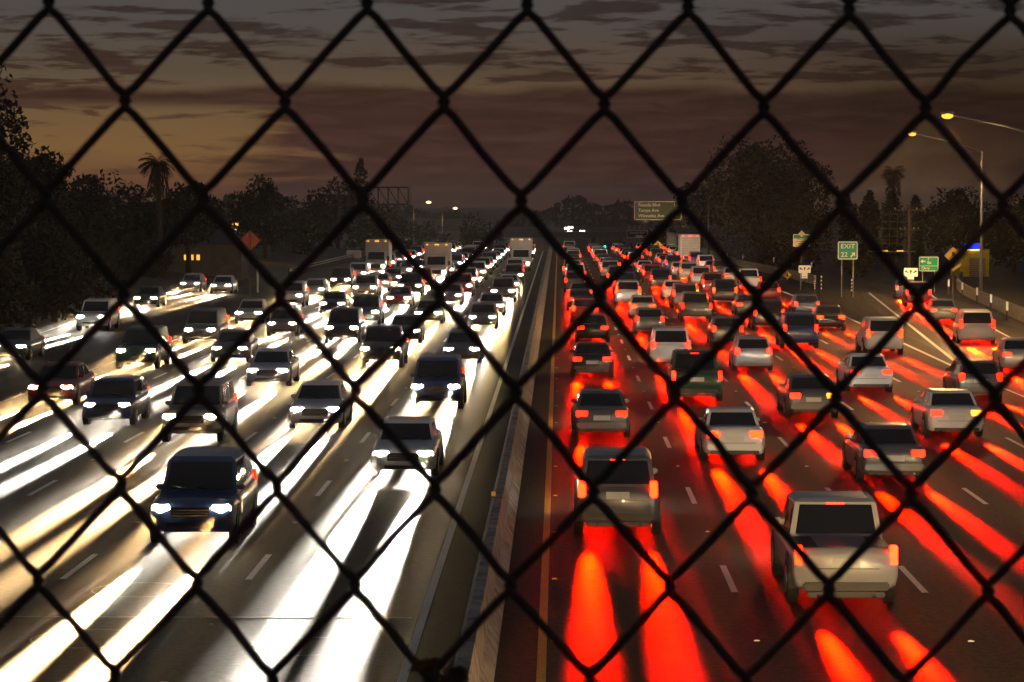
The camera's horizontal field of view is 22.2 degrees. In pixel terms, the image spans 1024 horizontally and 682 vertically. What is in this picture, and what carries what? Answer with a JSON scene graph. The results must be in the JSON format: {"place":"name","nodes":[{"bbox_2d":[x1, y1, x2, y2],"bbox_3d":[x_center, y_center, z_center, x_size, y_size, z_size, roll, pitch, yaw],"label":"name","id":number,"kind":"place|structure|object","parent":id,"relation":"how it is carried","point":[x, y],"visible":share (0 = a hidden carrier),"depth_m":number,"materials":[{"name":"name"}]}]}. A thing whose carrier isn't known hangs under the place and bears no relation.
{"place":"outdoors","nodes":[
{"label":"outdoors","id":0,"kind":"place"},
{"bbox_2d":[0,227,1023,681],"bbox_3d":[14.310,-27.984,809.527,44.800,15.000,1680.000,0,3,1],"label":"road","id":1,"kind":"structure","parent":0,"point":[604,587],"depth_m":58.48,"materials":[{"name":"grey asphalt"}]},
{"bbox_2d":[28,361,94,403],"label":"sedan","id":2,"kind":"object","parent":1,"relation":"on","point":[74,381],"visible":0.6,"depth_m":96.50,"materials":[{"name":"red paint"}]},
{"bbox_2d":[82,375,149,424],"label":"suv","id":3,"kind":"object","parent":1,"relation":"on","point":[118,396],"visible":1,"depth_m":87.59,"materials":[{"name":"blue paint"}]},
{"bbox_2d":[116,325,170,368],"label":"suv","id":4,"kind":"object","parent":1,"relation":"on","point":[139,343],"visible":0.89,"depth_m":116.83,"materials":[{"name":"green paint"}]},
{"bbox_2d":[161,377,237,441],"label":"suv","id":5,"kind":"object","parent":1,"relation":"on","point":[220,394],"visible":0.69,"depth_m":81.42,"materials":[{"name":"beige paint"}]},
{"bbox_2d":[150,446,257,542],"bbox_3d":[-6.861,3.431,58.431,1.980,1.845,4.910,0,3,1],"label":"suv","id":6,"kind":"object","parent":1,"relation":"on","point":[208,489],"visible":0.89,"depth_m":57.38,"materials":[{"name":"blue paint"}]},
{"bbox_2d":[183,307,228,342],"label":"minivan","id":7,"kind":"object","parent":1,"relation":"on","point":[206,322],"visible":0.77,"depth_m":137.65,"materials":[{"name":"grey paint"}]},
{"bbox_2d":[0,583,412,655],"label":"road detector loops","id":8,"kind":"object","parent":1,"relation":"on","point":[357,644],"visible":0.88,"depth_m":46.60,"materials":[{"name":"rubber"}]},
{"bbox_2d":[211,329,258,361],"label":"sedan","id":9,"kind":"object","parent":1,"relation":"on","point":[227,338],"visible":0.83,"depth_m":121.68,"materials":[{"name":"grey paint"}]},
{"bbox_2d":[235,299,270,322],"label":"sedan","id":10,"kind":"object","parent":1,"relation":"on","point":[250,309],"visible":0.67,"depth_m":160.49,"materials":[{"name":"grey paint"}]},
{"bbox_2d":[246,347,299,385],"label":"sedan","id":11,"kind":"object","parent":1,"relation":"on","point":[274,364],"visible":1,"depth_m":105.66,"materials":[{"name":"white paint"}]},
{"bbox_2d":[267,307,303,335],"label":"hatchback","id":12,"kind":"object","parent":1,"relation":"on","point":[281,319],"visible":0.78,"depth_m":145.09,"materials":[{"name":"grey paint"}]},
{"bbox_2d":[280,280,308,306],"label":"suv","id":13,"kind":"object","parent":1,"relation":"on","point":[297,291],"visible":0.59,"depth_m":186.11,"materials":[{"name":"grey paint"}]},
{"bbox_2d":[289,380,352,427],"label":"sedan","id":14,"kind":"object","parent":1,"relation":"on","point":[317,401],"visible":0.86,"depth_m":86.00,"materials":[{"name":"white paint"}]},
{"bbox_2d":[319,290,350,312],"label":"sedan","id":15,"kind":"object","parent":1,"relation":"on","point":[330,300],"visible":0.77,"depth_m":175.36,"materials":[{"name":"black paint"}]},
{"bbox_2d":[330,267,355,287],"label":"minivan","id":16,"kind":"object","parent":1,"relation":"on","point":[343,276],"visible":0.89,"depth_m":227.07,"materials":[{"name":"black paint"}]},
{"bbox_2d":[324,307,365,342],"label":"suv","id":17,"kind":"object","parent":1,"relation":"on","point":[346,322],"visible":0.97,"depth_m":138.05,"materials":[{"name":"black paint"}]},
{"bbox_2d":[352,274,381,297],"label":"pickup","id":18,"kind":"object","parent":1,"relation":"on","point":[367,284],"visible":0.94,"depth_m":202.67,"materials":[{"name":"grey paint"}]},
{"bbox_2d":[352,294,384,324],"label":"suv","id":19,"kind":"object","parent":1,"relation":"on","point":[372,306],"visible":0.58,"depth_m":158.41,"materials":[{"name":"black paint"}]},
{"bbox_2d":[364,239,391,272],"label":"box truck","id":20,"kind":"object","parent":1,"relation":"on","point":[378,254],"visible":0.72,"depth_m":269.58,"materials":[{"name":"white paint"}]},
{"bbox_2d":[359,325,408,367],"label":"pickup","id":21,"kind":"object","parent":1,"relation":"on","point":[379,340],"visible":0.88,"depth_m":117.89,"materials":[{"name":"black paint"}]},
{"bbox_2d":[386,286,414,306],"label":"sedan","id":22,"kind":"object","parent":1,"relation":"on","point":[401,295],"visible":1,"depth_m":185.19,"materials":[{"name":"red paint"}]},
{"bbox_2d":[370,416,443,475],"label":"sedan","id":23,"kind":"object","parent":1,"relation":"on","point":[421,437],"visible":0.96,"depth_m":70.89,"materials":[{"name":"white paint"}]},
{"bbox_2d":[391,314,424,342],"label":"sedan","id":24,"kind":"object","parent":1,"relation":"on","point":[405,321],"visible":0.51,"depth_m":138.96,"materials":[{"name":"black paint"}]},
{"bbox_2d":[423,242,451,278],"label":"box truck","id":25,"kind":"object","parent":1,"relation":"on","point":[438,258],"visible":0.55,"depth_m":246.78,"materials":[{"name":"white paint"}]},
{"bbox_2d":[409,354,466,408],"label":"suv","id":26,"kind":"object","parent":1,"relation":"on","point":[439,377],"visible":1,"depth_m":94.16,"materials":[{"name":"blue paint"}]},
{"bbox_2d":[442,329,483,362],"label":"sedan","id":27,"kind":"object","parent":1,"relation":"on","point":[460,342],"visible":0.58,"depth_m":120.50,"materials":[{"name":"grey paint"}]},
{"bbox_2d":[467,302,498,328],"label":"hatchback","id":28,"kind":"object","parent":1,"relation":"on","point":[483,313],"visible":0.94,"depth_m":153.46,"materials":[{"name":"grey paint"}]},
{"bbox_2d":[451,246,551,681],"bbox_3d":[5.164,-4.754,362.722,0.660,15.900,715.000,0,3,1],"label":"median barrier","id":29,"kind":"object","parent":1,"relation":"on","point":[476,655],"visible":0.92,"depth_m":54.70,"materials":[{"name":"concrete"}]},
{"bbox_2d":[490,277,516,301],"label":"suv","id":30,"kind":"object","parent":1,"relation":"on","point":[505,287],"visible":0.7,"depth_m":195.47,"materials":[{"name":"grey paint"}]},
{"bbox_2d":[0,251,1023,681],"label":"lane markings","id":31,"kind":"object","parent":1,"relation":"on","point":[542,653],"visible":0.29,"depth_m":62.97,"materials":[{"name":"white paint"}]},
{"bbox_2d":[509,238,532,271],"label":"box truck","id":32,"kind":"object","parent":1,"relation":"on","point":[522,248],"visible":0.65,"depth_m":281.30,"materials":[{"name":"metal"}]},
{"bbox_2d":[570,341,613,376],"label":"sedan","id":33,"kind":"object","parent":1,"relation":"on","point":[591,357],"visible":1,"depth_m":110.17,"materials":[{"name":"black paint"}]},
{"bbox_2d":[575,314,609,341],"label":"sedan","id":34,"kind":"object","parent":1,"relation":"on","point":[594,326],"visible":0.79,"depth_m":137.74,"materials":[{"name":"black paint"}]},
{"bbox_2d":[570,389,630,436],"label":"sedan","id":35,"kind":"object","parent":1,"relation":"on","point":[599,410],"visible":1,"depth_m":81.77,"materials":[{"name":"grey paint"}]},
{"bbox_2d":[573,446,660,531],"bbox_3d":[2.399,3.337,60.193,1.980,1.845,4.910,0,3,1],"label":"suv","id":36,"kind":"object","parent":1,"relation":"on","point":[629,495],"visible":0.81,"depth_m":57.93,"materials":[{"name":"grey paint"}]},
{"bbox_2d":[613,280,640,303],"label":"minivan","id":37,"kind":"object","parent":1,"relation":"on","point":[625,290],"visible":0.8,"depth_m":189.37,"materials":[{"name":"grey paint"}]},
{"bbox_2d":[632,307,664,333],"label":"hatchback","id":38,"kind":"object","parent":1,"relation":"on","point":[646,318],"visible":0.81,"depth_m":146.32,"materials":[{"name":"grey paint"}]},
{"bbox_2d":[647,326,691,361],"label":"suv","id":39,"kind":"object","parent":1,"relation":"on","point":[664,342],"visible":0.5,"depth_m":116.77,"materials":[{"name":"white paint"}]},
{"bbox_2d":[677,234,699,261],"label":"box truck","id":40,"kind":"object","parent":1,"relation":"on","point":[687,243],"visible":0.43,"depth_m":314.58,"materials":[{"name":"metal"}]},
{"bbox_2d":[666,349,722,400],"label":"pickup","id":41,"kind":"object","parent":1,"relation":"on","point":[708,378],"visible":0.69,"depth_m":97.02,"materials":[{"name":"green paint"}]},
{"bbox_2d":[678,291,711,321],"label":"pickup","id":42,"kind":"object","parent":1,"relation":"on","point":[693,303],"visible":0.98,"depth_m":162.36,"materials":[{"name":"grey paint"}]},
{"bbox_2d":[709,279,737,303],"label":"suv","id":43,"kind":"object","parent":1,"relation":"on","point":[723,289],"visible":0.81,"depth_m":189.79,"materials":[{"name":"black paint"}]},
{"bbox_2d":[707,316,743,344],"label":"hatchback","id":44,"kind":"object","parent":1,"relation":"on","point":[718,327],"visible":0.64,"depth_m":135.09,"materials":[{"name":"grey paint"}]},
{"bbox_2d":[694,406,764,459],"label":"sedan","id":45,"kind":"object","parent":1,"relation":"on","point":[737,429],"visible":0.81,"depth_m":74.62,"materials":[{"name":"white paint"}]},
{"bbox_2d":[728,335,772,369],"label":"hatchback","id":46,"kind":"object","parent":1,"relation":"on","point":[750,350],"visible":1,"depth_m":114.73,"materials":[{"name":"grey paint"}]},
{"bbox_2d":[701,248,815,283],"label":"roadside wall","id":47,"kind":"structure","parent":1,"relation":"on","point":[795,275],"depth_m":278.61,"materials":[{"name":"concrete"}]},
{"bbox_2d":[747,299,784,329],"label":"suv","id":48,"kind":"object","parent":1,"relation":"on","point":[774,307],"visible":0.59,"depth_m":150.88,"materials":[{"name":"black paint"}]},
{"bbox_2d":[775,312,818,347],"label":"suv","id":49,"kind":"object","parent":1,"relation":"on","point":[800,327],"visible":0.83,"depth_m":132.49,"materials":[{"name":"blue paint"}]},
{"bbox_2d":[788,294,819,311],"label":"hatchback","id":50,"kind":"object","parent":1,"relation":"on","point":[804,302],"visible":0.61,"depth_m":168.25,"materials":[{"name":"grey paint"}]},
{"bbox_2d":[777,373,837,416],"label":"sedan","id":51,"kind":"object","parent":1,"relation":"on","point":[802,392],"visible":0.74,"depth_m":89.50,"materials":[{"name":"grey paint"}]},
{"bbox_2d":[812,305,845,329],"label":"sedan","id":52,"kind":"object","parent":1,"relation":"on","point":[830,316],"visible":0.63,"depth_m":150.63,"materials":[{"name":"black paint"}]},
{"bbox_2d":[771,491,897,601],"bbox_3d":[6.122,3.850,50.140,2.060,1.885,5.716,0,3,1],"label":"pickup","id":53,"kind":"object","parent":1,"relation":"on","point":[830,532],"visible":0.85,"depth_m":48.49,"materials":[{"name":"grey paint"}]},
{"bbox_2d":[836,353,892,391],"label":"sedan","id":54,"kind":"object","parent":1,"relation":"on","point":[877,371],"visible":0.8,"depth_m":101.74,"materials":[{"name":"white paint"}]},
{"bbox_2d":[855,316,902,353],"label":"suv","id":55,"kind":"object","parent":1,"relation":"on","point":[872,331],"visible":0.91,"depth_m":126.89,"materials":[{"name":"white paint"}]},
{"bbox_2d":[842,422,926,480],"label":"sedan","id":56,"kind":"object","parent":1,"relation":"on","point":[901,447],"visible":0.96,"depth_m":69.33,"materials":[{"name":"grey paint"}]},
{"bbox_2d":[910,388,983,436],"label":"sedan","id":57,"kind":"object","parent":1,"relation":"on","point":[945,409],"visible":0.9,"depth_m":82.58,"materials":[{"name":"white paint"}]},
{"bbox_2d":[943,358,1002,397],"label":"hatchback","id":58,"kind":"object","parent":1,"relation":"on","point":[958,375],"visible":0.52,"depth_m":97.79,"materials":[{"name":"grey paint"}]},
{"bbox_2d":[0,208,1023,331],"bbox_3d":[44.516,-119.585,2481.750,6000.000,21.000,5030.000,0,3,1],"label":"ground","id":59,"kind":"structure","parent":0,"point":[1005,283],"depth_m":283.40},
{"bbox_2d":[0,224,46,330],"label":"broadleaf tree","id":60,"kind":"object","parent":59,"relation":"on","point":[6,279],"visible":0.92,"depth_m":130.82,"materials":[{"name":"green plant"}]},
{"bbox_2d":[0,65,48,264],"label":"broadleaf tree","id":61,"kind":"object","parent":59,"relation":"on","point":[13,206],"visible":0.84,"depth_m":149.87,"materials":[{"name":"green plant"}]},
{"bbox_2d":[0,146,82,298],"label":"broadleaf tree","id":62,"kind":"object","parent":59,"relation":"on","point":[61,197],"visible":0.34,"depth_m":174.22,"materials":[{"name":"green plant"}]},
{"bbox_2d":[2,221,124,321],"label":"broadleaf tree","id":63,"kind":"object","parent":59,"relation":"on","point":[67,272],"visible":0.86,"depth_m":159.20,"materials":[{"name":"green plant"}]},
{"bbox_2d":[62,169,134,265],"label":"broadleaf tree","id":64,"kind":"object","parent":59,"relation":"on","point":[93,224],"visible":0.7,"depth_m":229.24,"materials":[{"name":"green plant"}]},
{"bbox_2d":[0,272,280,391],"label":"entrance ramp","id":65,"kind":"structure","parent":59,"relation":"on","point":[171,315],"depth_m":148.89,"materials":[{"name":"grey asphalt"}]},
{"bbox_2d":[0,327,44,359],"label":"sedan","id":66,"kind":"object","parent":65,"relation":"on","point":[27,342],"visible":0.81,"depth_m":123.96,"materials":[{"name":"grey paint"}]},
{"bbox_2d":[76,298,119,330],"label":"suv","id":67,"kind":"object","parent":65,"relation":"on","point":[93,310],"visible":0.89,"depth_m":151.63,"materials":[{"name":"white paint"}]},
{"bbox_2d":[133,286,166,306],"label":"sedan","id":68,"kind":"object","parent":65,"relation":"on","point":[157,295],"visible":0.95,"depth_m":185.54,"materials":[{"name":"black paint"}]},
{"bbox_2d":[210,275,237,292],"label":"sedan","id":69,"kind":"object","parent":65,"relation":"on","point":[225,283],"visible":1,"depth_m":213.19,"materials":[{"name":"white paint"}]},
{"bbox_2d":[110,181,177,251],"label":"broadleaf tree","id":70,"kind":"object","parent":59,"relation":"on","point":[144,222],"visible":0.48,"depth_m":248.56,"materials":[{"name":"green plant"}]},
{"bbox_2d":[136,152,174,277],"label":"palm tree","id":71,"kind":"object","parent":59,"relation":"on","point":[159,170],"visible":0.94,"depth_m":234.91,"materials":[{"name":"green plant"}]},
{"bbox_2d":[154,181,222,273],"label":"broadleaf tree","id":72,"kind":"object","parent":59,"relation":"on","point":[181,204],"visible":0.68,"depth_m":239.10,"materials":[{"name":"green plant"}]},
{"bbox_2d":[166,229,248,279],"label":"house","id":73,"kind":"structure","parent":59,"relation":"on","point":[219,253],"depth_m":250.51,"materials":[{"name":"grey metal"}]},
{"bbox_2d":[227,174,303,257],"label":"broadleaf tree","id":74,"kind":"object","parent":59,"relation":"on","point":[252,215],"visible":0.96,"depth_m":319.00,"materials":[{"name":"green plant"}]},
{"bbox_2d":[278,209,328,254],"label":"broadleaf tree","id":75,"kind":"object","parent":59,"relation":"on","point":[305,228],"visible":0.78,"depth_m":349.67,"materials":[{"name":"green plant"}]},
{"bbox_2d":[288,250,360,275],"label":"guardrail","id":76,"kind":"object","parent":59,"relation":"on","point":[351,255],"visible":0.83,"depth_m":306.39,"materials":[{"name":"metal"}]},
{"bbox_2d":[302,175,381,247],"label":"broadleaf tree","id":77,"kind":"object","parent":59,"relation":"on","point":[323,207],"visible":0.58,"depth_m":428.43,"materials":[{"name":"green plant"}]},
{"bbox_2d":[335,185,410,248],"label":"sign gantry","id":78,"kind":"object","parent":59,"relation":"on","point":[338,204],"visible":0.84,"depth_m":399.80,"materials":[{"name":"grey metal"}]},
{"bbox_2d":[344,201,420,250],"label":"broadleaf tree","id":79,"kind":"object","parent":59,"relation":"on","point":[397,226],"visible":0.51,"depth_m":468.84,"materials":[{"name":"green plant"}]},
{"bbox_2d":[407,220,453,245],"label":"broadleaf tree","id":80,"kind":"object","parent":59,"relation":"on","point":[426,235],"visible":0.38,"depth_m":558.21,"materials":[{"name":"green plant"}]},
{"bbox_2d":[459,212,505,250],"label":"broadleaf tree","id":81,"kind":"object","parent":59,"relation":"on","point":[471,237],"visible":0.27,"depth_m":619.09,"materials":[{"name":"green plant"}]},
{"bbox_2d":[7,191,1022,226],"bbox_3d":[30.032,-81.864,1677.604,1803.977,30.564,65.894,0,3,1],"label":"woodland","id":82,"kind":"object","parent":59,"relation":"on","point":[615,209],"visible":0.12,"depth_m":1662.90,"materials":[{"name":"green plant"}]},
{"bbox_2d":[248,225,987,242],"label":"overpass","id":83,"kind":"object","parent":59,"relation":"on","point":[593,235],"visible":0.31,"depth_m":899.16,"materials":[{"name":"concrete"}]},
{"bbox_2d":[634,179,709,254],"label":"overhead sign","id":84,"kind":"object","parent":59,"relation":"on","point":[652,210],"visible":0.93,"depth_m":339.31,"materials":[{"name":"green metal"}]},
{"bbox_2d":[670,180,729,251],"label":"broadleaf tree","id":85,"kind":"object","parent":59,"relation":"on","point":[698,207],"visible":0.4,"depth_m":386.65,"materials":[{"name":"green plant"}]},
{"bbox_2d":[703,132,837,266],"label":"broadleaf tree","id":86,"kind":"object","parent":59,"relation":"on","point":[766,170],"visible":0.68,"depth_m":296.25,"materials":[{"name":"green plant"}]},
{"bbox_2d":[760,188,835,271],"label":"broadleaf tree","id":87,"kind":"object","parent":59,"relation":"on","point":[790,222],"visible":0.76,"depth_m":278.01,"materials":[{"name":"green plant"}]},
{"bbox_2d":[836,195,858,241],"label":"cypress tree","id":88,"kind":"object","parent":59,"relation":"on","point":[847,227],"visible":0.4,"depth_m":298.59,"materials":[{"name":"green plant"}]},
{"bbox_2d":[838,241,857,296],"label":"exit sign","id":89,"kind":"object","parent":59,"relation":"on","point":[847,249],"visible":1,"depth_m":204.47,"materials":[{"name":"green metal"}]},
{"bbox_2d":[831,248,875,276],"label":"bush","id":90,"kind":"object","parent":59,"relation":"on","point":[863,261],"visible":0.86,"depth_m":260.41,"materials":[{"name":"green plant"}]},
{"bbox_2d":[858,190,880,267],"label":"cypress tree","id":91,"kind":"object","parent":59,"relation":"on","point":[871,219],"visible":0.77,"depth_m":298.52,"materials":[{"name":"green plant"}]},
{"bbox_2d":[878,190,906,262],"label":"cypress tree","id":92,"kind":"object","parent":59,"relation":"on","point":[891,201],"visible":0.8,"depth_m":303.63,"materials":[{"name":"green plant"}]},
{"bbox_2d":[881,165,905,257],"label":"palm tree","id":93,"kind":"object","parent":59,"relation":"on","point":[893,176],"visible":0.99,"depth_m":318.28,"materials":[{"name":"green plant"}]},
{"bbox_2d":[903,194,927,265],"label":"cypress tree","id":94,"kind":"object","parent":59,"relation":"on","point":[917,241],"visible":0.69,"depth_m":308.49,"materials":[{"name":"green plant"}]},
{"bbox_2d":[861,277,1023,383],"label":"exit ramp","id":95,"kind":"structure","parent":59,"relation":"on","point":[880,289],"depth_m":164.04,"materials":[{"name":"grey asphalt"}]},
{"bbox_2d":[926,298,957,321],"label":"sedan","id":96,"kind":"object","parent":95,"relation":"on","point":[941,308],"visible":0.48,"depth_m":160.43,"materials":[{"name":"grey paint"}]},
{"bbox_2d":[952,309,994,343],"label":"minivan","id":97,"kind":"object","parent":95,"relation":"on","point":[973,324],"visible":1,"depth_m":136.35,"materials":[{"name":"white paint"}]},
{"bbox_2d":[992,337,1023,371],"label":"sedan","id":98,"kind":"object","parent":95,"relation":"on","point":[1008,352],"visible":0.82,"depth_m":114.22,"materials":[{"name":"grey paint"}]},
{"bbox_2d":[909,131,982,290],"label":"street lamp","id":99,"kind":"object","parent":59,"relation":"on","point":[913,133],"visible":0.71,"depth_m":206.05,"materials":[{"name":"metal"}]},
{"bbox_2d":[920,186,996,253],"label":"broadleaf tree","id":100,"kind":"object","parent":59,"relation":"on","point":[952,213],"visible":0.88,"depth_m":296.69,"materials":[{"name":"green plant"}]},
{"bbox_2d":[983,205,1023,271],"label":"broadleaf tree","id":101,"kind":"object","parent":59,"relation":"on","point":[1001,238],"visible":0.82,"depth_m":277.86,"materials":[{"name":"green plant"}]},
{"bbox_2d":[0,0,1023,210],"label":"sky","id":102,"kind":"structure","parent":0,"point":[205,100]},
{"bbox_2d":[950,243,990,276],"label":"service building","id":103,"kind":"structure","parent":0,"point":[969,262],"depth_m":261.14,"materials":[{"name":"beige concrete"}]},
{"bbox_2d":[956,271,1023,321],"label":"ramp wall","id":104,"kind":"structure","parent":0,"point":[1015,311],"depth_m":182.64,"materials":[{"name":"concrete"}]},
{"bbox_3d":[-0.095,2.489,-5.200,80.000,1.380,13.350,0,3,1],"label":"overpass deck","id":105,"kind":"object","parent":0,"visible":0},
{"bbox_2d":[0,0,1023,681],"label":"chain link fence","id":106,"kind":"object","parent":105,"relation":"on","point":[440,294],"visible":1,"depth_m":1.18,"materials":[{"name":"metal"}]},
{"bbox_2d":[408,657,469,681],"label":"leaf clump","id":107,"kind":"object","parent":106,"relation":"attached to","point":[458,673],"visible":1,"depth_m":1.19,"materials":[{"name":"black plant"}]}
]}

